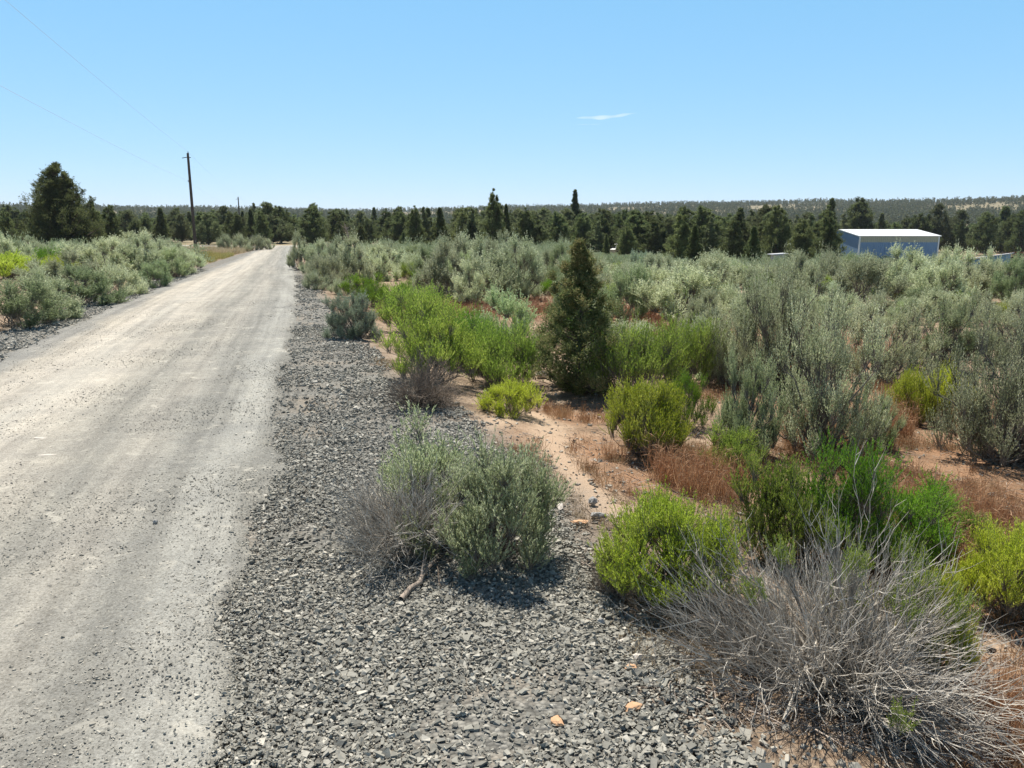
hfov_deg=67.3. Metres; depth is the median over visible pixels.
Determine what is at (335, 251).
sagebrush
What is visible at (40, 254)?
rabbitbrush
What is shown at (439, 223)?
juniper tree
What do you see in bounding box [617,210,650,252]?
juniper tree
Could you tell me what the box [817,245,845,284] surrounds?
sagebrush
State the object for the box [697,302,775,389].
sagebrush
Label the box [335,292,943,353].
rust grass
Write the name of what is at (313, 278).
sagebrush
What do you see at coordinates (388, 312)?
rabbitbrush
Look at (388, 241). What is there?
sagebrush
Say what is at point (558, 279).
sagebrush
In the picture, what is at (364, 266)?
sagebrush
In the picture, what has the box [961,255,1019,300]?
sagebrush
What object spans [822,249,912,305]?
sagebrush
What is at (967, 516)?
rabbitbrush
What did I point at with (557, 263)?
sagebrush
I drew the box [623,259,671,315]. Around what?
sagebrush
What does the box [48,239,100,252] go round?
sagebrush
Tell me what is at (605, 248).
juniper tree
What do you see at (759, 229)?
juniper tree
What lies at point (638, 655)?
rock
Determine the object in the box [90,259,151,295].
sagebrush
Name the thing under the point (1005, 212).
juniper tree
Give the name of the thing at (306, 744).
crushed gravel
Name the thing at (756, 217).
juniper tree
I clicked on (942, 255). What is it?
sagebrush
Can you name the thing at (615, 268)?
sagebrush
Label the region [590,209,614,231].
juniper tree
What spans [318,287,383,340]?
sagebrush
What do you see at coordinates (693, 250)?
juniper tree
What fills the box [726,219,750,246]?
juniper tree
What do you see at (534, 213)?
juniper tree
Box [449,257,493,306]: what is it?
sagebrush
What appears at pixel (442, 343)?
rabbitbrush
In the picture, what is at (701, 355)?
rabbitbrush
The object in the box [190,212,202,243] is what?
juniper tree
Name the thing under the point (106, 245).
sagebrush
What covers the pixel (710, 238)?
juniper tree
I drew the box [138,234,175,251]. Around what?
sagebrush
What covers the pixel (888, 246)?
rolling door
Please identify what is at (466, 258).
sagebrush
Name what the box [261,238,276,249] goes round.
sagebrush
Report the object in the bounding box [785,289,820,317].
sagebrush
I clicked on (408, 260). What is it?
sagebrush
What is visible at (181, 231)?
juniper tree
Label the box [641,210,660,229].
juniper tree
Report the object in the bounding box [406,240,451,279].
sagebrush
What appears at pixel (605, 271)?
sagebrush
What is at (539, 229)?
juniper tree
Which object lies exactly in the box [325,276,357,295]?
sagebrush
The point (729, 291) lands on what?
sagebrush
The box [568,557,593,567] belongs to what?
stick
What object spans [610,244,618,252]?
parked car
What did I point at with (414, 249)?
sagebrush
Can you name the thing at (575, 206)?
juniper tree
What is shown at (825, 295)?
sagebrush
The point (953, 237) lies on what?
belt woodland
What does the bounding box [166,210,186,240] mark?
juniper tree
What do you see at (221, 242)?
sagebrush
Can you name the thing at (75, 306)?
sagebrush
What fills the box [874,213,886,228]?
juniper tree
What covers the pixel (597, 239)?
juniper tree
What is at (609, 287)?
rabbitbrush
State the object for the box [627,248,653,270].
sagebrush
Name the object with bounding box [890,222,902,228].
juniper tree
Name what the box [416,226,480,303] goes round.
sagebrush
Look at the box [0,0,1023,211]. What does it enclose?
sky
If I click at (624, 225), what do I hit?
juniper tree
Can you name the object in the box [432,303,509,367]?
rabbitbrush
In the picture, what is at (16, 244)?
sagebrush
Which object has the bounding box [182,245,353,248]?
side road
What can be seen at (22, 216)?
juniper tree
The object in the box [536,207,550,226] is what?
juniper tree
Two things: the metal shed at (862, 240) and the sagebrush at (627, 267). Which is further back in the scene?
the metal shed at (862, 240)
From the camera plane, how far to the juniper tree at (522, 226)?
96.99 m
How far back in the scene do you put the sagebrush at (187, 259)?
33.51 m
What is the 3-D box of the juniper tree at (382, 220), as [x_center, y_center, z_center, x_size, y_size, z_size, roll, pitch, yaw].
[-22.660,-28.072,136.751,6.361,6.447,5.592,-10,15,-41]
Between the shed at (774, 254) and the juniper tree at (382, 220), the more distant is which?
the juniper tree at (382, 220)
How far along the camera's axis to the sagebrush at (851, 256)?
35.00 m
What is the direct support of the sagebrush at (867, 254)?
on the ground at (828, 755)
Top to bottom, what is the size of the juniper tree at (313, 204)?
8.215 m
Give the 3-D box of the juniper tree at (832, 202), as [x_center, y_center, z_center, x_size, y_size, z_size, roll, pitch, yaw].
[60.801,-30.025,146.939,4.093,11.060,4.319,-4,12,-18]
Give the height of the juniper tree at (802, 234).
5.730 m
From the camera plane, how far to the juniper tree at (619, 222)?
112.56 m
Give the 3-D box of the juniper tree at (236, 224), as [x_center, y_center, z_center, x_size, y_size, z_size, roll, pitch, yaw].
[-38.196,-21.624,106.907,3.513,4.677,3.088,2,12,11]
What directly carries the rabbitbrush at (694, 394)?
on the ground at (828, 755)
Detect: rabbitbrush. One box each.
[0,247,49,279]
[9,245,63,270]
[40,253,80,272]
[336,269,384,297]
[354,280,393,306]
[368,272,470,331]
[370,285,487,383]
[383,278,417,303]
[399,261,413,278]
[408,271,428,288]
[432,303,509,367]
[456,310,541,386]
[474,374,547,418]
[540,278,554,294]
[571,307,694,393]
[576,541,647,607]
[587,475,747,612]
[598,368,697,458]
[602,281,615,293]
[647,303,731,383]
[670,365,718,427]
[695,419,771,474]
[714,445,841,565]
[746,271,773,289]
[795,427,911,568]
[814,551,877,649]
[816,273,832,290]
[850,462,967,577]
[884,358,942,426]
[892,552,985,689]
[901,486,1000,554]
[923,353,979,425]
[953,511,1023,625]
[996,302,1009,317]
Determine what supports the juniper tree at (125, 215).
on the ground at (828, 755)
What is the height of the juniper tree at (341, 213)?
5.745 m
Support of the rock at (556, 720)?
on the gravel shoulder
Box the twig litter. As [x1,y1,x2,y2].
[388,366,1023,767]
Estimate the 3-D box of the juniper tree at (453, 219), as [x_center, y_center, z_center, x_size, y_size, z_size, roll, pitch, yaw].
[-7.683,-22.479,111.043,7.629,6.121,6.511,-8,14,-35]
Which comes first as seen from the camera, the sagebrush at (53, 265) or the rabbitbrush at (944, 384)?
the rabbitbrush at (944, 384)
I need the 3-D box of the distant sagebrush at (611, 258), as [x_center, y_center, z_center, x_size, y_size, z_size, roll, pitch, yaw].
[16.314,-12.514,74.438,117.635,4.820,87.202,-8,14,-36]
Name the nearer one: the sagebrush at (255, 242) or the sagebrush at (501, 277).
the sagebrush at (501, 277)
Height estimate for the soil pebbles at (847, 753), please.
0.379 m
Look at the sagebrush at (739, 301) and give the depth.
17.17 m
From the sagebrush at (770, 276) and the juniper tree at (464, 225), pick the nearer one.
the sagebrush at (770, 276)
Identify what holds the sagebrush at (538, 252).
on the ground at (828, 755)
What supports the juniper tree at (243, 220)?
on the ground at (828, 755)
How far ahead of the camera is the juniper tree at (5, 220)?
82.99 m
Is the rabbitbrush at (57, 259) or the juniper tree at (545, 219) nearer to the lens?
the rabbitbrush at (57, 259)
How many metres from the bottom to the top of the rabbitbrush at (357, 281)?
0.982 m
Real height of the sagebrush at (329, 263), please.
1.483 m
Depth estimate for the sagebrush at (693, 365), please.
11.46 m
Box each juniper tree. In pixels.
[0,204,12,214]
[0,208,22,241]
[1,161,108,245]
[9,207,20,221]
[12,218,26,240]
[18,210,29,225]
[86,196,108,240]
[101,204,124,239]
[116,210,148,235]
[119,210,139,230]
[123,219,143,237]
[140,215,154,235]
[149,220,157,241]
[152,207,171,241]
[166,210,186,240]
[167,207,185,223]
[167,215,187,240]
[170,213,191,241]
[185,211,191,240]
[189,212,228,244]
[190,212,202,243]
[208,212,220,241]
[215,205,241,227]
[222,211,242,242]
[227,211,252,243]
[241,217,247,235]
[244,201,292,242]
[244,209,256,240]
[252,211,273,242]
[270,205,294,242]
[285,209,299,241]
[297,206,328,243]
[299,202,326,234]
[322,208,345,242]
[322,210,358,240]
[323,211,349,242]
[331,219,346,241]
[352,210,375,230]
[355,223,371,244]
[363,218,376,242]
[370,207,379,226]
[372,208,391,242]
[378,217,395,242]
[386,211,406,241]
[392,205,406,219]
[398,214,412,238]
[398,230,407,243]
[403,205,429,244]
[417,206,432,244]
[423,208,436,240]
[430,207,449,244]
[443,207,462,244]
[450,207,479,241]
[459,218,474,234]
[463,207,482,240]
[470,205,515,239]
[478,206,485,219]
[479,188,507,242]
[480,202,503,221]
[502,204,512,242]
[510,215,517,229]
[511,207,523,218]
[511,207,543,244]
[511,211,523,238]
[517,215,551,245]
[529,210,542,225]
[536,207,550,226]
[537,216,549,236]
[545,207,574,238]
[545,210,575,243]
[545,213,552,238]
[552,215,573,244]
[570,189,581,225]
[571,212,592,248]
[585,214,619,248]
[586,213,594,249]
[587,220,604,252]
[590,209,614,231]
[602,234,610,253]
[611,209,629,241]
[615,208,645,251]
[616,225,641,254]
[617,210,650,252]
[635,217,672,254]
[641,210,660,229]
[650,216,675,253]
[655,212,664,229]
[662,209,691,259]
[670,206,697,241]
[683,205,730,254]
[684,224,703,261]
[701,216,720,256]
[714,215,730,253]
[715,216,747,259]
[720,213,732,233]
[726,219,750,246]
[732,212,747,254]
[733,207,745,225]
[742,226,762,262]
[745,203,779,236]
[745,209,755,224]
[745,210,794,252]
[746,213,760,226]
[756,218,783,252]
[758,205,791,259]
[785,218,818,260]
[792,211,817,228]
[807,212,818,238]
[808,211,841,259]
[809,205,846,255]
[826,197,840,229]
[839,213,848,228]
[841,197,877,228]
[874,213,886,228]
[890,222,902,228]
[900,216,909,228]
[907,212,943,242]
[928,203,958,249]
[948,209,971,251]
[952,220,965,250]
[964,210,1002,252]
[964,212,1004,254]
[993,206,1011,251]
[994,213,1018,252]
[1002,210,1023,254]
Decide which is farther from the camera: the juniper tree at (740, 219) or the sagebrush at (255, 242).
the juniper tree at (740, 219)
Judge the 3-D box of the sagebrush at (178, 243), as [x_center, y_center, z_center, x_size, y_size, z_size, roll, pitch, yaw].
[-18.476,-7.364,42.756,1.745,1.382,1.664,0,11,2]
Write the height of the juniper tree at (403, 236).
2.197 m
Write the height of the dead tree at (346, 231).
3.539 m
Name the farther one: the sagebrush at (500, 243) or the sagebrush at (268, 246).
the sagebrush at (268, 246)
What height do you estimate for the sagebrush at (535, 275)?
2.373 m
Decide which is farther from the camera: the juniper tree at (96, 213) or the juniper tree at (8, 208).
the juniper tree at (8, 208)
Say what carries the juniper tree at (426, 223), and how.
on the ground at (828, 755)
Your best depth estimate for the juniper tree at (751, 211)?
127.74 m
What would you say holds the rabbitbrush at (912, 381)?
on the ground at (828, 755)
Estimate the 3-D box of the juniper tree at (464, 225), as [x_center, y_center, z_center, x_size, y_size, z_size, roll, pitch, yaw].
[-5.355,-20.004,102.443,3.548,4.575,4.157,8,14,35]
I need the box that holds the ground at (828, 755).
[0,201,1023,767]
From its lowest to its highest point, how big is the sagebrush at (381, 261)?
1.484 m
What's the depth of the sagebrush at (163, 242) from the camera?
43.47 m
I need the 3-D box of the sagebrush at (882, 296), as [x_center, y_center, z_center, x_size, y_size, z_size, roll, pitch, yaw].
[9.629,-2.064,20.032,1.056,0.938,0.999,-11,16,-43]
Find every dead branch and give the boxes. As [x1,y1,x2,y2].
[398,548,438,600]
[437,562,450,587]
[782,634,816,722]
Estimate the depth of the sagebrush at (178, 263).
31.16 m
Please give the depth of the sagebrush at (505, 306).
12.94 m
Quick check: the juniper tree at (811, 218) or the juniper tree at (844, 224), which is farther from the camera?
the juniper tree at (844, 224)
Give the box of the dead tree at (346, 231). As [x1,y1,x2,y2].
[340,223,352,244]
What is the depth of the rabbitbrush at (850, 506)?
4.86 m
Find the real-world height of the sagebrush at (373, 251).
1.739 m
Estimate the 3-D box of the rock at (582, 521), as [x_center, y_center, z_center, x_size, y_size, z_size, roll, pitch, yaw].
[0.443,0.905,5.051,0.124,0.027,0.060,-3,11,12]
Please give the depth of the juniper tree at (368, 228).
125.94 m
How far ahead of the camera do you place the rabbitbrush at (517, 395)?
8.30 m
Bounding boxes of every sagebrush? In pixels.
[0,230,38,256]
[0,259,61,291]
[0,272,73,329]
[2,230,1006,271]
[3,236,25,253]
[3,258,87,319]
[21,234,40,252]
[24,249,101,286]
[35,242,54,256]
[46,238,63,251]
[47,260,129,307]
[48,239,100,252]
[51,240,71,255]
[55,235,139,276]
[82,237,102,253]
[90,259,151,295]
[91,245,105,270]
[98,228,177,274]
[99,230,153,251]
[125,258,175,287]
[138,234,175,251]
[149,244,193,277]
[156,235,171,250]
[168,242,200,273]
[174,239,187,251]
[176,246,206,268]
[215,232,237,248]
[232,232,252,251]
[250,232,265,250]
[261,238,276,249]
[285,229,308,269]
[297,237,331,272]
[301,249,352,285]
[301,269,330,289]
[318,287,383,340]
[321,231,348,263]
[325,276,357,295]
[331,226,376,285]
[358,240,396,276]
[358,248,401,280]
[362,241,393,258]
[375,397,489,519]
[387,236,397,259]
[388,245,401,262]
[389,248,427,277]
[390,245,406,268]
[392,425,575,581]
[394,241,419,267]
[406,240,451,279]
[410,257,447,292]
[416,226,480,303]
[434,230,451,272]
[445,245,476,292]
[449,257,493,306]
[450,229,517,300]
[466,279,546,356]
[479,236,501,293]
[486,229,509,249]
[493,239,508,252]
[501,226,546,299]
[509,235,547,291]
[532,245,542,259]
[541,247,568,273]
[545,252,595,282]
[546,238,566,275]
[547,240,573,317]
[547,255,566,271]
[558,232,569,251]
[576,311,637,376]
[587,245,612,288]
[591,275,609,302]
[595,257,651,324]
[597,262,615,284]
[610,257,651,284]
[611,317,662,342]
[612,257,641,300]
[622,251,673,284]
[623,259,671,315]
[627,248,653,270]
[628,257,727,325]
[654,251,687,286]
[664,337,714,378]
[667,311,712,345]
[673,282,733,332]
[676,268,710,322]
[691,245,762,289]
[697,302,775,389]
[706,336,791,459]
[715,255,738,279]
[717,280,751,312]
[717,290,774,325]
[723,240,856,391]
[762,276,778,302]
[765,260,798,287]
[765,274,894,461]
[771,261,807,278]
[772,247,834,297]
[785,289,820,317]
[795,283,820,300]
[803,259,847,279]
[804,280,858,327]
[815,293,859,311]
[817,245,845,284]
[821,281,949,383]
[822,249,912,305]
[841,248,864,277]
[845,277,861,301]
[845,383,908,451]
[846,298,890,325]
[860,247,873,263]
[866,286,900,317]
[868,238,940,301]
[884,298,922,322]
[893,285,995,374]
[894,283,952,314]
[896,287,971,320]
[898,255,932,275]
[904,246,986,304]
[918,291,1023,468]
[925,256,964,298]
[931,238,971,276]
[945,293,986,327]
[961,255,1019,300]
[963,293,1023,365]
[965,289,999,312]
[968,241,1002,283]
[982,247,1023,303]
[992,290,1023,324]
[999,286,1023,309]
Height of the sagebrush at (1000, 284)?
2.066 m
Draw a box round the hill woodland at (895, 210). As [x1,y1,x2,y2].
[0,195,1023,224]
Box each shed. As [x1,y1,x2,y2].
[767,253,787,260]
[836,229,940,258]
[971,253,1012,268]
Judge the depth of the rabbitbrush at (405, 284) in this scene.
21.42 m
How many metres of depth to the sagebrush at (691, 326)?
13.54 m
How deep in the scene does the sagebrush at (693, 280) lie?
16.47 m
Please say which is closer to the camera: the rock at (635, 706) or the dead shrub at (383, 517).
the rock at (635, 706)
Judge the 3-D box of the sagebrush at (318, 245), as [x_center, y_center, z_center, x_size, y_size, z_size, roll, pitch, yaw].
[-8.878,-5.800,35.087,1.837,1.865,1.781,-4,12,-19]
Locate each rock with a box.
[536,372,546,378]
[551,715,563,726]
[556,502,562,509]
[570,519,587,523]
[588,496,597,505]
[591,512,605,518]
[597,617,605,623]
[625,701,641,711]
[632,653,642,658]
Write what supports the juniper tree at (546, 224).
on the ground at (828, 755)
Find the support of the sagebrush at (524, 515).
on the gravel shoulder
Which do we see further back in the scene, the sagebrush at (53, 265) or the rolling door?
the rolling door
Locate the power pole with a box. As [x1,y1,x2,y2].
[183,153,196,246]
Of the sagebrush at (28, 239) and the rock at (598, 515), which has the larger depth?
the sagebrush at (28, 239)
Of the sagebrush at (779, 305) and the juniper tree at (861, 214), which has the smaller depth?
the sagebrush at (779, 305)
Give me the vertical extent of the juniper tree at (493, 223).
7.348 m
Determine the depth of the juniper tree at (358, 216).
144.26 m
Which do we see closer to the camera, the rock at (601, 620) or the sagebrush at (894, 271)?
the rock at (601, 620)
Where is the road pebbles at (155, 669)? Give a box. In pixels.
[0,300,295,767]
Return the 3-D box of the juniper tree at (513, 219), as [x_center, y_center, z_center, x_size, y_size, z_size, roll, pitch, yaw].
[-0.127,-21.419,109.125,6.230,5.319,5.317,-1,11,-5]
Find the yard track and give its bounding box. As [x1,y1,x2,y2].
[938,252,1023,254]
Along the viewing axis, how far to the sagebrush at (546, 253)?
35.86 m
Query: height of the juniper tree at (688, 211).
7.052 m
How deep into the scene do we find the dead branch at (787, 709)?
3.18 m
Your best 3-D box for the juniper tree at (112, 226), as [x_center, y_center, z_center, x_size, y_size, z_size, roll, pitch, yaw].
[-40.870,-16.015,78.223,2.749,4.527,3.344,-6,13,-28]
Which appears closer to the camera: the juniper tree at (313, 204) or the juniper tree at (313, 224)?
the juniper tree at (313, 224)
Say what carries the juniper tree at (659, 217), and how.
on the ground at (828, 755)
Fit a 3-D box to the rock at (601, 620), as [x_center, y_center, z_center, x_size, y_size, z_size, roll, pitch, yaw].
[0.435,1.157,3.747,0.043,0.044,0.043,-9,9,-16]
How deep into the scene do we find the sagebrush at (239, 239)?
69.95 m
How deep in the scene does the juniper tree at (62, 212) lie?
67.87 m
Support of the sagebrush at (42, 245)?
on the ground at (828, 755)
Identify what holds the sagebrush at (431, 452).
on the gravel shoulder
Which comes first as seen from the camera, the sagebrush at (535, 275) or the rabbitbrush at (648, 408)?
the rabbitbrush at (648, 408)
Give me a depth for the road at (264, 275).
5.38 m
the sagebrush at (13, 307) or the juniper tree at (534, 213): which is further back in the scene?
the juniper tree at (534, 213)
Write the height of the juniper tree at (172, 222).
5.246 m
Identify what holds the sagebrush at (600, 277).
on the ground at (828, 755)
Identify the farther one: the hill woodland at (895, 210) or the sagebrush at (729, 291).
the hill woodland at (895, 210)
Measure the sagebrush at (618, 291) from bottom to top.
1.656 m
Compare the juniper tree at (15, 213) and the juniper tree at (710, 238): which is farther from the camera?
the juniper tree at (15, 213)
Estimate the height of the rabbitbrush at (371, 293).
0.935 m
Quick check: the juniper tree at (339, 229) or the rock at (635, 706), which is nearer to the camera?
the rock at (635, 706)
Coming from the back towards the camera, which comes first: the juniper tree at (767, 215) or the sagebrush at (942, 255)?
the juniper tree at (767, 215)
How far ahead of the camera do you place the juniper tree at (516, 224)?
99.63 m
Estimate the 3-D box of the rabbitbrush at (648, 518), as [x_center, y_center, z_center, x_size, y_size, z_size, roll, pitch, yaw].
[0.816,0.856,4.057,0.862,0.693,0.917,0,11,0]
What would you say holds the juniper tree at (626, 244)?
on the ground at (828, 755)
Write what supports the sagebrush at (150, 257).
on the ground at (828, 755)
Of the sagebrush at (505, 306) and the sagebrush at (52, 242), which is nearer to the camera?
the sagebrush at (505, 306)
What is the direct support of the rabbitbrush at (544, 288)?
on the ground at (828, 755)
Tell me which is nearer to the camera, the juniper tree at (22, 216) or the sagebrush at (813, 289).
the sagebrush at (813, 289)
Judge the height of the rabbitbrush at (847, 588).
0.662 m
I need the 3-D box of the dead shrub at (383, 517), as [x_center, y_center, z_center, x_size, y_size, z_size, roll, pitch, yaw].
[-0.580,0.654,4.538,1.360,0.766,1.490,0,11,0]
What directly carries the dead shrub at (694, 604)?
on the ground at (828, 755)
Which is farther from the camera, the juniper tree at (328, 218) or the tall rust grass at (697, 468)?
the juniper tree at (328, 218)
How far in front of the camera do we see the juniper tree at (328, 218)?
127.42 m
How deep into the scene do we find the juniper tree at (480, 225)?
99.28 m
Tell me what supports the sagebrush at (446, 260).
on the ground at (828, 755)
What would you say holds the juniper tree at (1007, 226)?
on the ground at (828, 755)
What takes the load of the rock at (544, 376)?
on the ground at (828, 755)
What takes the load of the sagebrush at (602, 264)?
on the ground at (828, 755)
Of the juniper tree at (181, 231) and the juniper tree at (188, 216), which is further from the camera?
the juniper tree at (188, 216)
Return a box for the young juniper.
[507,237,662,396]
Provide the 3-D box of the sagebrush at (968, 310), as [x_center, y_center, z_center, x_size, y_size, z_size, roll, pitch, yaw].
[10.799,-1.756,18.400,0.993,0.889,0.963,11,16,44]
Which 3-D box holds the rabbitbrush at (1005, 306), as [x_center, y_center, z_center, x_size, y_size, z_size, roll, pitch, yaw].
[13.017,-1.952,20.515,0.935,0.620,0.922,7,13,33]
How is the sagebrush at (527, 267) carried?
on the ground at (828, 755)
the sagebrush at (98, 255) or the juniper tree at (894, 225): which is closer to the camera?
the sagebrush at (98, 255)
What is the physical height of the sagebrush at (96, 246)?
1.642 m
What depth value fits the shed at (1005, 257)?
81.32 m
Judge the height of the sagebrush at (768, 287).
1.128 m
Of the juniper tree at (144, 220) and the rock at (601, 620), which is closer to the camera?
the rock at (601, 620)
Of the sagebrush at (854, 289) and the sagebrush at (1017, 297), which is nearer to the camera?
the sagebrush at (1017, 297)
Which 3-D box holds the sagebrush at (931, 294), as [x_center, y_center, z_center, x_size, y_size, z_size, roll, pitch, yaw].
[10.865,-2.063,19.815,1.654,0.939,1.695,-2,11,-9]
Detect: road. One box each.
[0,246,300,767]
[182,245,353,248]
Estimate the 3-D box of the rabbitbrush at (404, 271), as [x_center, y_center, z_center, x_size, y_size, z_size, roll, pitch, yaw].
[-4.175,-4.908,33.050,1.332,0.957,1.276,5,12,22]
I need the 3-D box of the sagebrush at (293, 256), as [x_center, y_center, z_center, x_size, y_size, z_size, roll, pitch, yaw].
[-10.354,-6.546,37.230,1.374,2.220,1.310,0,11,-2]
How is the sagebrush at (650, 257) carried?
on the ground at (828, 755)
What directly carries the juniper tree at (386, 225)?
on the ground at (828, 755)
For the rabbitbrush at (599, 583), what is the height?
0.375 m
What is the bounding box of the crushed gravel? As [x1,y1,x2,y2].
[0,270,783,767]
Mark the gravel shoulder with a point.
(500, 728)
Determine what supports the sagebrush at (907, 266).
on the ground at (828, 755)
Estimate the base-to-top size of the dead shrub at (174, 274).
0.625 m
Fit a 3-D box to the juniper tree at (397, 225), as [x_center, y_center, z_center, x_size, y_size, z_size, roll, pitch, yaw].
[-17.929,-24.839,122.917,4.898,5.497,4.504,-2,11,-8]
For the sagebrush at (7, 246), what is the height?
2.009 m
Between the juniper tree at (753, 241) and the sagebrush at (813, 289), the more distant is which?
the juniper tree at (753, 241)
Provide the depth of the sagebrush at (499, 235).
43.43 m
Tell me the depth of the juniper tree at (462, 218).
104.09 m
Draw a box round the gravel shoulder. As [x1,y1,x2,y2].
[0,246,693,767]
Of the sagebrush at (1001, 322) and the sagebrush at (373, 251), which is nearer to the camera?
the sagebrush at (1001, 322)
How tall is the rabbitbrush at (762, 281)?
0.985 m
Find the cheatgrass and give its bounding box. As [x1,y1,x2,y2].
[487,336,1023,767]
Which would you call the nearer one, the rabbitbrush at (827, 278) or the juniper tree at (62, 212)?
the rabbitbrush at (827, 278)
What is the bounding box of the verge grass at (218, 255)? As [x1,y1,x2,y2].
[194,249,235,262]
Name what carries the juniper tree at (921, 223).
on the ground at (828, 755)
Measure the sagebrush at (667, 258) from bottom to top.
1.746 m
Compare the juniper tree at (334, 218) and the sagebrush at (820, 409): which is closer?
the sagebrush at (820, 409)
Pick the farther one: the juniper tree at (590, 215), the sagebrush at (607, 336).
the juniper tree at (590, 215)
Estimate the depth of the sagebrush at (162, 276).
25.92 m
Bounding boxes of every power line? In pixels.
[3,87,227,205]
[5,0,242,200]
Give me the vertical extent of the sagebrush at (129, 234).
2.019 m
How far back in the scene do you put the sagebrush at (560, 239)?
39.15 m
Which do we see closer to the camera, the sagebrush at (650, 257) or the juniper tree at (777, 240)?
the sagebrush at (650, 257)
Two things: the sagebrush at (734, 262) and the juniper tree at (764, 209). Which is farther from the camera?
the juniper tree at (764, 209)
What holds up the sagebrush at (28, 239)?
on the ground at (828, 755)
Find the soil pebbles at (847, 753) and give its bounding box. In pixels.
[473,365,1022,767]
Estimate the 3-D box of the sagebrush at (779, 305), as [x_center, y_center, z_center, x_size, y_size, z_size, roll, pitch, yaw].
[3.763,-0.874,10.380,1.722,2.180,1.683,7,13,32]
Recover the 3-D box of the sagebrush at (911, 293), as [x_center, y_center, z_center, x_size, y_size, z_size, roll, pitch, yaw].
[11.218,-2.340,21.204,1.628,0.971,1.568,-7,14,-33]
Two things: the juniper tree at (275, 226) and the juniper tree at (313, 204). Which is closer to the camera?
the juniper tree at (275, 226)
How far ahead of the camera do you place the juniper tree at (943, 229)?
160.22 m
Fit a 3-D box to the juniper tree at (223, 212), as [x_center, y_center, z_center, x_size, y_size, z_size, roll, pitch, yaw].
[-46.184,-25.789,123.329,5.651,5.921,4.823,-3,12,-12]
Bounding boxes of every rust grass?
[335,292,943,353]
[567,387,1023,765]
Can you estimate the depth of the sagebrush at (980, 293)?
19.90 m
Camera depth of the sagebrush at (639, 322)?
14.00 m
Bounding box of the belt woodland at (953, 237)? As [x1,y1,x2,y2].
[1,212,1016,252]
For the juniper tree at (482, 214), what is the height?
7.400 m
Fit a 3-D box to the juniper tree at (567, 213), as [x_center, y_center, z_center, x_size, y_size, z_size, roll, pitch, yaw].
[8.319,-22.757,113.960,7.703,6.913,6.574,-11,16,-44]
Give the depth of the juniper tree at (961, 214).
165.86 m
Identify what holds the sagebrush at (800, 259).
on the ground at (828, 755)
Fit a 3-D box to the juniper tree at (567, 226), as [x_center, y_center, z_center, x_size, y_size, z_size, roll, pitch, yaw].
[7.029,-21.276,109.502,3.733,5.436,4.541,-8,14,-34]
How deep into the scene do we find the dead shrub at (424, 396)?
8.26 m
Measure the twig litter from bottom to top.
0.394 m
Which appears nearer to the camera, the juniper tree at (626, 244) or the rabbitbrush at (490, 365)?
the rabbitbrush at (490, 365)
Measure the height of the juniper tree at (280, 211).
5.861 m
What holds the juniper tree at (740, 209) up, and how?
on the ground at (828, 755)
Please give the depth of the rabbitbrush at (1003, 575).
4.26 m
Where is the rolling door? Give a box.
[884,244,912,257]
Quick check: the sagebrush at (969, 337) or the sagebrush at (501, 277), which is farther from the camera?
the sagebrush at (501, 277)
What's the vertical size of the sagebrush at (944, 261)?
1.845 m
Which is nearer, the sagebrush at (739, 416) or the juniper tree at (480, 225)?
the sagebrush at (739, 416)
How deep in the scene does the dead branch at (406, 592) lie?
4.16 m
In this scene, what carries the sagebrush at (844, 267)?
on the ground at (828, 755)
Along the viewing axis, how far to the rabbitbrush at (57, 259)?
31.04 m
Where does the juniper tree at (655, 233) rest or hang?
on the ground at (828, 755)
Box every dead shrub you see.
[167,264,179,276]
[307,450,512,594]
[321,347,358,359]
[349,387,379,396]
[374,341,481,415]
[606,439,1023,767]
[670,581,744,619]
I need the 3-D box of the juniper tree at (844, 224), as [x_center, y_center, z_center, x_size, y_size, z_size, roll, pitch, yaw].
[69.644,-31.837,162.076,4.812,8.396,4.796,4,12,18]
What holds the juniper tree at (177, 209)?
on the ground at (828, 755)
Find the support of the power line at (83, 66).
attached to the power pole
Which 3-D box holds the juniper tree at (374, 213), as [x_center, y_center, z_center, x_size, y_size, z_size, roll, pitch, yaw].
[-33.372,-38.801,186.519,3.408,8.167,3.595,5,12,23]
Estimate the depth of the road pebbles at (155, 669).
4.35 m
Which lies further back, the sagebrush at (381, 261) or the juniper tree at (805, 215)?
the juniper tree at (805, 215)
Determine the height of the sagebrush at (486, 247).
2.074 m
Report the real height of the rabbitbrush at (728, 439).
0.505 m
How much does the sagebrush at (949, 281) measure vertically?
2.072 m
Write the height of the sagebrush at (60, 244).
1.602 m
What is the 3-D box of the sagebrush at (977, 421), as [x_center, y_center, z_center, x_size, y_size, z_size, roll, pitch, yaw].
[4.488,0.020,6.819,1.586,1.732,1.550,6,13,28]
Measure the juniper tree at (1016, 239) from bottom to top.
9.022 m

